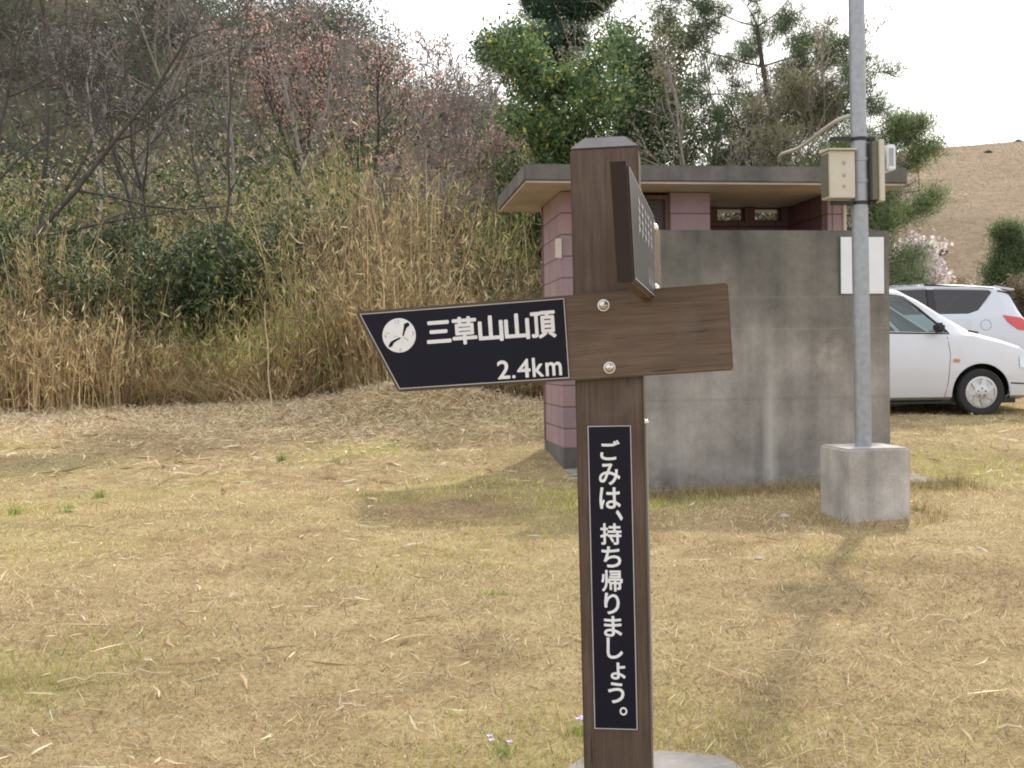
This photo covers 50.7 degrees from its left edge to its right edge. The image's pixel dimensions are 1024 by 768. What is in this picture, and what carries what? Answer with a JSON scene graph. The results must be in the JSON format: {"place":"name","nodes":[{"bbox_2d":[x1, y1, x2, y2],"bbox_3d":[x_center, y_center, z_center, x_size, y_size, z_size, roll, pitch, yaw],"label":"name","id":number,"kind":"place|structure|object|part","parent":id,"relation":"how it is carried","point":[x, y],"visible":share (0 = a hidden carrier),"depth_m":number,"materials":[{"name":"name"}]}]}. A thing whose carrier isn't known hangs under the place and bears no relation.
{"place":"outdoors","nodes":[
{"label":"outdoors","id":0,"kind":"place"},
{"bbox_2d":[0,0,537,204],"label":"hill","id":1,"kind":"structure","parent":0,"point":[4,42],"depth_m":51.12,"materials":[{"name":"brown plant"}]},
{"bbox_2d":[0,0,598,206],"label":"woodland","id":2,"kind":"object","parent":1,"relation":"on","point":[213,6],"visible":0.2,"depth_m":51.30,"materials":[{"name":"brown plant"}]},
{"bbox_2d":[0,198,1023,767],"bbox_3d":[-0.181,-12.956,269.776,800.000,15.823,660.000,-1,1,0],"label":"ground","id":3,"kind":"structure","parent":0,"point":[562,554],"depth_m":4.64,"materials":[{"name":"beige plant"}]},
{"bbox_2d":[5,503,25,514],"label":"grass tuft","id":4,"kind":"object","parent":3,"relation":"on","point":[16,510],"visible":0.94,"depth_m":7.50,"materials":[{"name":"green plant"}]},
{"bbox_2d":[0,201,44,302],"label":"evergreen shrub","id":5,"kind":"object","parent":3,"relation":"on","point":[5,231],"visible":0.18,"depth_m":18.48,"materials":[{"name":"green plant"}]},
{"bbox_2d":[0,0,114,179],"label":"bare tree","id":6,"kind":"object","parent":3,"relation":"on","point":[11,73],"visible":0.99,"depth_m":18.40,"materials":[{"name":"brown plant"}]},
{"bbox_2d":[0,243,117,362],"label":"evergreen shrub","id":7,"kind":"object","parent":3,"relation":"on","point":[18,283],"visible":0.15,"depth_m":17.06,"materials":[{"name":"green plant"}]},
{"bbox_2d":[55,505,74,512],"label":"grass tuft","id":8,"kind":"object","parent":3,"relation":"on","point":[66,509],"visible":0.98,"depth_m":7.69,"materials":[{"name":"green plant"}]},
{"bbox_2d":[0,201,138,278],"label":"evergreen shrub","id":9,"kind":"object","parent":3,"relation":"on","point":[74,236],"visible":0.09,"depth_m":18.42,"materials":[{"name":"green plant"}]},
{"bbox_2d":[0,0,167,227],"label":"bare tree","id":10,"kind":"object","parent":3,"relation":"on","point":[46,123],"visible":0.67,"depth_m":25.27,"materials":[{"name":"brown plant"}]},
{"bbox_2d":[8,221,165,350],"bbox_3d":[-7.131,-1.448,17.626,2.493,2.472,3.681,-2,2,-33],"label":"evergreen shrub","id":11,"kind":"object","parent":3,"relation":"on","point":[50,274],"visible":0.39,"depth_m":16.72,"materials":[{"name":"green plant"}]},
{"bbox_2d":[91,487,110,497],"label":"grass tuft","id":12,"kind":"object","parent":3,"relation":"on","point":[97,494],"visible":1,"depth_m":8.69,"materials":[{"name":"green plant"}]},
{"bbox_2d":[50,46,177,239],"bbox_3d":[-7.056,-3.414,19.702,1.949,5.438,2.595,-2,2,-43],"label":"bare tree","id":13,"kind":"object","parent":3,"relation":"on","point":[119,171],"visible":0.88,"depth_m":19.39,"materials":[{"name":"brown plant"}]},
{"bbox_2d":[57,668,170,682],"bbox_3d":[-1.296,0.951,3.530,0.350,0.028,0.014,-1,1,-23],"label":"straw stick","id":14,"kind":"object","parent":3,"relation":"on","point":[106,673],"visible":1,"depth_m":3.52,"materials":[{"name":"beige plant"}]},
{"bbox_2d":[21,0,236,244],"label":"bare tree","id":15,"kind":"object","parent":3,"relation":"on","point":[131,155],"visible":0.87,"depth_m":20.21,"materials":[{"name":"brown plant"}]},
{"bbox_2d":[67,193,193,328],"bbox_3d":[-6.793,-1.857,18.586,2.757,2.832,3.016,-2,2,-34],"label":"evergreen shrub","id":16,"kind":"object","parent":3,"relation":"on","point":[117,226],"visible":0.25,"depth_m":18.41,"materials":[{"name":"green plant"}]},
{"bbox_2d":[0,0,293,281],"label":"bare tree","id":17,"kind":"object","parent":3,"relation":"on","point":[75,191],"visible":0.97,"depth_m":17.99,"materials":[{"name":"brown plant"}]},
{"bbox_2d":[56,212,237,349],"bbox_3d":[-6.143,-1.511,17.799,2.755,2.766,2.936,0,1,23],"label":"evergreen shrub","id":18,"kind":"object","parent":3,"relation":"on","point":[158,262],"visible":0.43,"depth_m":17.60,"materials":[{"name":"green plant"}]},
{"bbox_2d":[42,0,276,242],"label":"bare tree","id":19,"kind":"object","parent":3,"relation":"on","point":[161,119],"visible":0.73,"depth_m":21.13,"materials":[{"name":"brown plant"}]},
{"bbox_2d":[138,241,252,353],"bbox_3d":[-5.322,-1.091,18.329,2.412,2.692,2.967,-2,2,-41],"label":"evergreen shrub","id":20,"kind":"object","parent":3,"relation":"on","point":[193,296],"visible":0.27,"depth_m":17.65,"materials":[{"name":"green plant"}]},
{"bbox_2d":[159,0,277,360],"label":"bare tree","id":21,"kind":"object","parent":3,"relation":"on","point":[229,188],"visible":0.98,"depth_m":17.25,"materials":[{"name":"brown plant"}]},
{"bbox_2d":[161,218,287,335],"bbox_3d":[-4.695,-1.638,18.787,2.890,2.515,3.127,-1,1,0],"label":"evergreen shrub","id":22,"kind":"object","parent":3,"relation":"on","point":[203,251],"visible":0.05,"depth_m":17.88,"materials":[{"name":"green plant"}]},
{"bbox_2d":[77,0,376,240],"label":"bare tree","id":23,"kind":"object","parent":3,"relation":"on","point":[182,136],"visible":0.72,"depth_m":22.87,"materials":[{"name":"brown plant"}]},
{"bbox_2d":[164,190,322,348],"bbox_3d":[-4.429,-1.674,17.926,2.753,2.995,2.860,0,1,28],"label":"evergreen shrub","id":24,"kind":"object","parent":3,"relation":"on","point":[241,245],"visible":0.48,"depth_m":17.55,"materials":[{"name":"green plant"}]},
{"bbox_2d":[264,301,271,413],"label":"dry reed","id":25,"kind":"object","parent":3,"relation":"on","point":[268,365],"visible":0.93,"depth_m":14.49,"materials":[{"name":"beige plant"}]},
{"bbox_2d":[0,187,541,364],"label":"creeping growth","id":26,"kind":"object","parent":3,"relation":"on","point":[305,258],"visible":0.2,"depth_m":17.26,"materials":[{"name":"green plant"}]},
{"bbox_2d":[0,89,543,414],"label":"thicket","id":27,"kind":"object","parent":3,"relation":"on","point":[250,344],"depth_m":16.40,"materials":[{"name":"beige plant"}]},
{"bbox_2d":[0,324,543,411],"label":"fallen stalks","id":28,"kind":"object","parent":3,"relation":"on","point":[187,398],"visible":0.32,"depth_m":15.88,"materials":[{"name":"plant"}]},
{"bbox_2d":[0,374,550,481],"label":"cut straw","id":29,"kind":"object","parent":3,"relation":"on","point":[127,411],"visible":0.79,"depth_m":13.98,"materials":[{"name":"beige plant"}]},
{"bbox_2d":[0,8,558,353],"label":"undergrowth","id":30,"kind":"object","parent":3,"relation":"on","point":[75,203],"visible":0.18,"depth_m":24.49,"materials":[{"name":"green plant"}]},
{"bbox_2d":[273,451,288,461],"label":"grass tuft","id":31,"kind":"object","parent":3,"relation":"on","point":[282,457],"visible":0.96,"depth_m":10.75,"materials":[{"name":"green plant"}]},
{"bbox_2d":[200,0,376,209],"bbox_3d":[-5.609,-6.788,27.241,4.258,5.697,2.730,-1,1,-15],"label":"budding tree","id":32,"kind":"object","parent":3,"relation":"on","point":[278,123],"visible":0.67,"depth_m":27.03,"materials":[{"name":"brown plant"}]},
{"bbox_2d":[244,185,383,323],"bbox_3d":[-3.245,-1.854,18.488,2.738,3.050,2.699,-2,2,-41],"label":"evergreen shrub","id":33,"kind":"object","parent":3,"relation":"on","point":[309,213],"visible":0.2,"depth_m":18.06,"materials":[{"name":"green plant"}]},
{"bbox_2d":[330,454,344,462],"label":"grass tuft","id":34,"kind":"object","parent":3,"relation":"on","point":[336,459],"visible":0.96,"depth_m":10.50,"materials":[{"name":"green plant"}]},
{"bbox_2d":[338,596,357,604],"bbox_3d":[-0.712,0.936,4.687,0.026,0.031,0.110,0,2,36],"label":"straw stick","id":35,"kind":"object","parent":3,"relation":"on","point":[350,599],"visible":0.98,"depth_m":4.68,"materials":[{"name":"beige plant"}]},
{"bbox_2d":[335,700,365,712],"bbox_3d":[-0.487,0.969,3.246,0.027,0.035,0.129,0,2,31],"label":"straw stick","id":36,"kind":"object","parent":3,"relation":"on","point":[353,704],"visible":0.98,"depth_m":3.23,"materials":[{"name":"beige plant"}]},
{"bbox_2d":[162,374,541,429],"bbox_3d":[-1.964,0.156,15.072,6.138,0.687,4.347,-1,1,0],"label":"brush heap","id":37,"kind":"object","parent":3,"relation":"on","point":[374,392],"visible":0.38,"depth_m":14.39,"materials":[{"name":"plant"}]},
{"bbox_2d":[265,0,461,194],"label":"budding tree","id":38,"kind":"object","parent":3,"relation":"on","point":[382,68],"visible":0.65,"depth_m":27.52,"materials":[{"name":"brown plant"}]},
{"bbox_2d":[301,184,505,266],"bbox_3d":[-1.985,-2.315,19.469,4.224,2.720,3.283,-1,1,0],"label":"evergreen shrub","id":39,"kind":"object","parent":3,"relation":"on","point":[341,215],"visible":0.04,"depth_m":18.86,"materials":[{"name":"green plant"}]},
{"bbox_2d":[351,151,489,263],"bbox_3d":[-1.498,-2.475,18.637,2.275,3.222,2.546,-2,2,-41],"label":"budding tree","id":40,"kind":"object","parent":3,"relation":"on","point":[390,186],"visible":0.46,"depth_m":18.35,"materials":[{"name":"brown plant"}]},
{"bbox_2d":[400,669,444,680],"bbox_3d":[-0.299,0.966,3.594,0.170,0.025,0.018,-2,2,-35],"label":"straw stick","id":41,"kind":"object","parent":3,"relation":"on","point":[419,673],"visible":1,"depth_m":3.58,"materials":[{"name":"beige plant"}]},
{"bbox_2d":[400,248,497,303],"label":"evergreen shrub","id":42,"kind":"object","parent":3,"relation":"on","point":[458,266],"visible":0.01,"depth_m":17.07,"materials":[{"name":"green plant"}]},
{"bbox_2d":[404,120,517,239],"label":"budding tree","id":43,"kind":"object","parent":3,"relation":"on","point":[460,155],"visible":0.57,"depth_m":20.11,"materials":[{"name":"brown plant"}]},
{"bbox_2d":[383,27,546,204],"bbox_3d":[-0.910,-5.052,22.378,2.934,4.942,2.724,0,2,45],"label":"budding tree","id":44,"kind":"object","parent":3,"relation":"on","point":[457,114],"visible":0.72,"depth_m":22.19,"materials":[{"name":"brown plant"}]},
{"bbox_2d":[452,107,528,210],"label":"budding tree","id":45,"kind":"object","parent":3,"relation":"on","point":[500,142],"visible":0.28,"depth_m":23.82,"materials":[{"name":"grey plant"}]},
{"bbox_2d":[480,588,507,595],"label":"grass tuft","id":46,"kind":"object","parent":3,"relation":"on","point":[495,593],"visible":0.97,"depth_m":4.77,"materials":[{"name":"green plant"}]},
{"bbox_2d":[474,181,540,283],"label":"evergreen shrub","id":47,"kind":"object","parent":3,"relation":"on","point":[513,218],"visible":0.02,"depth_m":20.11,"materials":[{"name":"green plant"}]},
{"bbox_2d":[487,734,529,756],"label":"violet flower","id":48,"kind":"object","parent":3,"relation":"on","point":[499,750],"visible":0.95,"depth_m":2.87,"materials":[{"name":"green plant"}]},
{"bbox_2d":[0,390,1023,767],"bbox_3d":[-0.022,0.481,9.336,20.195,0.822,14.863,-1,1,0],"label":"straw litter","id":49,"kind":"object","parent":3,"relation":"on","point":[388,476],"visible":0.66,"depth_m":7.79,"materials":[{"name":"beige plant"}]},
{"bbox_2d":[357,136,732,767],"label":"signpost","id":50,"kind":"object","parent":3,"relation":"on","point":[614,330],"visible":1,"depth_m":2.38,"materials":[{"name":"brown wood"}]},
{"bbox_2d":[461,0,629,118],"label":"pine tree","id":51,"kind":"object","parent":3,"relation":"on","point":[572,11],"visible":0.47,"depth_m":24.26,"materials":[{"name":"green plant"}]},
{"bbox_2d":[460,1,650,298],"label":"evergreen tree","id":52,"kind":"object","parent":3,"relation":"on","point":[556,133],"visible":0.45,"depth_m":18.33,"materials":[{"name":"green plant"}]},
{"bbox_2d":[565,715,582,736],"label":"violet flower","id":53,"kind":"object","parent":3,"relation":"on","point":[581,719],"visible":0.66,"depth_m":3.02,"materials":[{"name":"green plant"}]},
{"bbox_2d":[511,4,706,236],"bbox_3d":[1.807,-3.604,20.911,3.902,7.710,4.423,-1,1,0],"label":"evergreen tree","id":54,"kind":"object","parent":3,"relation":"on","point":[630,46],"visible":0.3,"depth_m":20.23,"materials":[{"name":"green plant"}]},
{"bbox_2d":[572,0,734,165],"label":"evergreen tree","id":55,"kind":"object","parent":3,"relation":"on","point":[690,141],"visible":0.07,"depth_m":21.46,"materials":[{"name":"green plant"}]},
{"bbox_2d":[567,751,742,767],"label":"sign footing","id":56,"kind":"object","parent":3,"relation":"on","point":[667,759],"visible":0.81,"depth_m":2.78,"materials":[{"name":"concrete"}]},
{"bbox_2d":[548,0,763,216],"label":"bare tree","id":57,"kind":"object","parent":3,"relation":"on","point":[571,50],"visible":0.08,"depth_m":21.65,"materials":[{"name":"grey plant"}]},
{"bbox_2d":[657,628,673,634],"bbox_3d":[0.573,0.924,4.038,0.063,0.027,0.010,-1,1,-3],"label":"straw stick","id":58,"kind":"object","parent":3,"relation":"on","point":[661,630],"visible":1,"depth_m":4.04,"materials":[{"name":"beige plant"}]},
{"bbox_2d":[498,164,945,493],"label":"restroom","id":59,"kind":"structure","parent":3,"relation":"on","point":[684,197],"depth_m":10.16,"materials":[{"name":"concrete"}]},
{"bbox_2d":[644,195,669,229],"bbox_3d":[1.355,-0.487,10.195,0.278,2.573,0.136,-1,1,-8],"label":"door","id":60,"kind":"structure","parent":59,"relation":"in","point":[658,205],"depth_m":10.18,"materials":[{"name":"wood"}]},
{"bbox_2d":[717,208,743,220],"bbox_3d":[2.272,-1.767,11.299,0.300,0.142,0.040,-1,1,-8],"label":"window","id":61,"kind":"structure","parent":59,"relation":"in","point":[742,209],"depth_m":11.29,"materials":[{"name":"clear glass"}]},
{"bbox_2d":[755,208,779,220],"bbox_3d":[2.672,-1.773,11.353,0.290,0.142,0.040,-1,1,-8],"label":"window","id":62,"kind":"structure","parent":59,"relation":"in","point":[778,209],"depth_m":11.34,"materials":[{"name":"glass"}]},
{"bbox_2d":[658,2,840,219],"bbox_3d":[4.713,-3.704,21.787,4.200,7.713,4.627,-1,1,0],"label":"bare tree","id":63,"kind":"object","parent":3,"relation":"on","point":[705,66],"visible":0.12,"depth_m":20.80,"materials":[{"name":"grey plant"}]},
{"bbox_2d":[586,0,915,219],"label":"bare tree","id":64,"kind":"object","parent":3,"relation":"on","point":[664,72],"visible":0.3,"depth_m":18.45,"materials":[{"name":"brown plant"}]},
{"bbox_2d":[645,230,889,488],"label":"screen wall","id":65,"kind":"structure","parent":3,"relation":"on","point":[776,402],"depth_m":8.53,"materials":[{"name":"concrete"}]},
{"bbox_2d":[839,237,883,293],"bbox_3d":[2.785,-0.945,8.611,0.371,0.454,0.015,-1,1,-8],"label":"blank board","id":66,"kind":"object","parent":65,"relation":"attached to","point":[876,265],"visible":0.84,"depth_m":8.61,"materials":[{"name":"white paint"}]},
{"bbox_2d":[717,54,849,219],"bbox_3d":[4.863,-2.719,19.060,2.712,6.016,3.275,0,1,17],"label":"pine tree","id":67,"kind":"object","parent":3,"relation":"on","point":[793,99],"visible":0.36,"depth_m":18.75,"materials":[{"name":"green plant"}]},
{"bbox_2d":[726,647,841,657],"bbox_3d":[0.945,0.932,3.764,0.391,0.026,0.010,0,1,14],"label":"straw stick","id":68,"kind":"object","parent":3,"relation":"on","point":[790,650],"visible":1,"depth_m":3.75,"materials":[{"name":"beige plant"}]},
{"bbox_2d":[779,514,789,517],"bbox_3d":[1.790,0.868,7.098,0.077,0.034,0.056,-1,1,0],"label":"stone","id":69,"kind":"object","parent":3,"relation":"on","point":[784,515],"visible":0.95,"depth_m":7.08,"materials":[{"name":"stone"}]},
{"bbox_2d":[631,0,941,232],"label":"pine tree","id":70,"kind":"object","parent":3,"relation":"on","point":[748,51],"visible":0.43,"depth_m":20.19,"materials":[{"name":"green plant"}]},
{"bbox_2d":[717,205,871,229],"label":"bare tree","id":71,"kind":"object","parent":3,"relation":"on","point":[848,218],"visible":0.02,"depth_m":17.67,"materials":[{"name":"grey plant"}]},
{"bbox_2d":[649,471,1000,530],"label":"wall foot grass","id":72,"kind":"structure","parent":3,"relation":"on","point":[801,486],"depth_m":8.17,"materials":[{"name":"plant"}]},
{"bbox_2d":[756,120,948,306],"bbox_3d":[5.432,-2.014,18.276,3.020,4.725,3.067,0,2,44],"label":"pine tree","id":73,"kind":"object","parent":3,"relation":"on","point":[886,218],"visible":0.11,"depth_m":18.07,"materials":[{"name":"green plant"}]},
{"bbox_2d":[819,0,909,523],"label":"utility pole","id":74,"kind":"object","parent":3,"relation":"on","point":[865,477],"visible":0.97,"depth_m":6.95,"materials":[{"name":"metal"}]},
{"bbox_2d":[777,114,849,162],"bbox_3d":[2.207,-1.833,8.318,0.228,0.261,2.626,-1,1,3],"label":"conduit","id":75,"kind":"object","parent":74,"relation":"attached to","point":[820,132],"visible":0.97,"depth_m":7.42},
{"bbox_2d":[846,101,967,230],"bbox_3d":[6.508,-2.269,18.620,2.348,5.102,1.870,0,2,42],"label":"pine tree","id":76,"kind":"object","parent":3,"relation":"on","point":[903,127],"visible":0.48,"depth_m":18.38,"materials":[{"name":"green plant"}]},
{"bbox_2d":[910,500,922,510],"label":"dandelion","id":77,"kind":"object","parent":3,"relation":"on","point":[911,501],"visible":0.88,"depth_m":7.20,"materials":[{"name":"green plant"}]},
{"bbox_2d":[889,227,956,284],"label":"cherry tree","id":78,"kind":"object","parent":3,"relation":"on","point":[940,276],"visible":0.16,"depth_m":21.55,"materials":[{"name":"pink plant"}]},
{"bbox_2d":[906,612,972,622],"bbox_3d":[1.684,0.915,4.259,0.311,0.027,0.012,-1,1,-18],"label":"straw stick","id":79,"kind":"object","parent":3,"relation":"on","point":[935,615],"visible":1,"depth_m":4.25,"materials":[{"name":"beige plant"}]},
{"bbox_2d":[939,618,964,626],"bbox_3d":[1.689,0.915,4.158,0.024,0.028,0.101,-2,2,-42],"label":"straw stick","id":80,"kind":"object","parent":3,"relation":"on","point":[944,619],"visible":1,"depth_m":4.16,"materials":[{"name":"beige plant"}]},
{"bbox_2d":[889,290,1023,414],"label":"parked minivan","id":81,"kind":"object","parent":3,"relation":"on","point":[945,361],"visible":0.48,"depth_m":13.87,"materials":[{"name":"white paint"}]},
{"bbox_2d":[889,284,1023,348],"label":"parked wagon","id":82,"kind":"object","parent":3,"relation":"on","point":[992,311],"visible":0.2,"depth_m":17.66,"materials":[{"name":"silver metal"}]},
{"bbox_3d":[6.375,-1.336,17.699,0.890,0.420,0.159,-1,1,0],"label":"window","id":83,"kind":"part","parent":82,"relation":"part of","materials":[{"name":"grey glass"}]},
{"bbox_3d":[7.390,-1.352,17.698,0.980,0.415,0.162,-1,1,0],"label":"window","id":84,"kind":"part","parent":82,"relation":"part of","materials":[{"name":"black glass"}]},
{"bbox_2d":[947,273,971,284],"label":"leafless bush","id":85,"kind":"object","parent":3,"relation":"on","point":[963,279],"depth_m":28.12,"materials":[{"name":"brown plant"}]},
{"bbox_2d":[955,276,1007,285],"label":"leafless bush","id":86,"kind":"object","parent":3,"relation":"on","point":[978,283],"depth_m":26.51,"materials":[{"name":"brown plant"}]},
{"bbox_2d":[964,214,1023,296],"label":"pine tree","id":87,"kind":"object","parent":3,"relation":"on","point":[1007,237],"visible":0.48,"depth_m":29.59,"materials":[{"name":"green plant"}]},
{"bbox_2d":[997,266,1023,317],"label":"leafless bush","id":88,"kind":"object","parent":3,"relation":"on","point":[1017,286],"visible":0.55,"depth_m":25.96,"materials":[{"name":"brown plant"}]},
{"bbox_2d":[998,724,1023,732],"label":"straw stick","id":89,"kind":"object","parent":3,"relation":"on","point":[1007,726],"visible":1,"depth_m":2.95,"materials":[{"name":"beige plant"}]},
{"bbox_2d":[197,0,1023,218],"label":"sky","id":90,"kind":"structure","parent":0,"point":[966,62],"materials":[{"name":"white"}]},
{"bbox_2d":[764,141,1023,285],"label":"hill","id":91,"kind":"structure","parent":0,"point":[1003,185],"depth_m":71.83,"materials":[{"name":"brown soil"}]}
]}

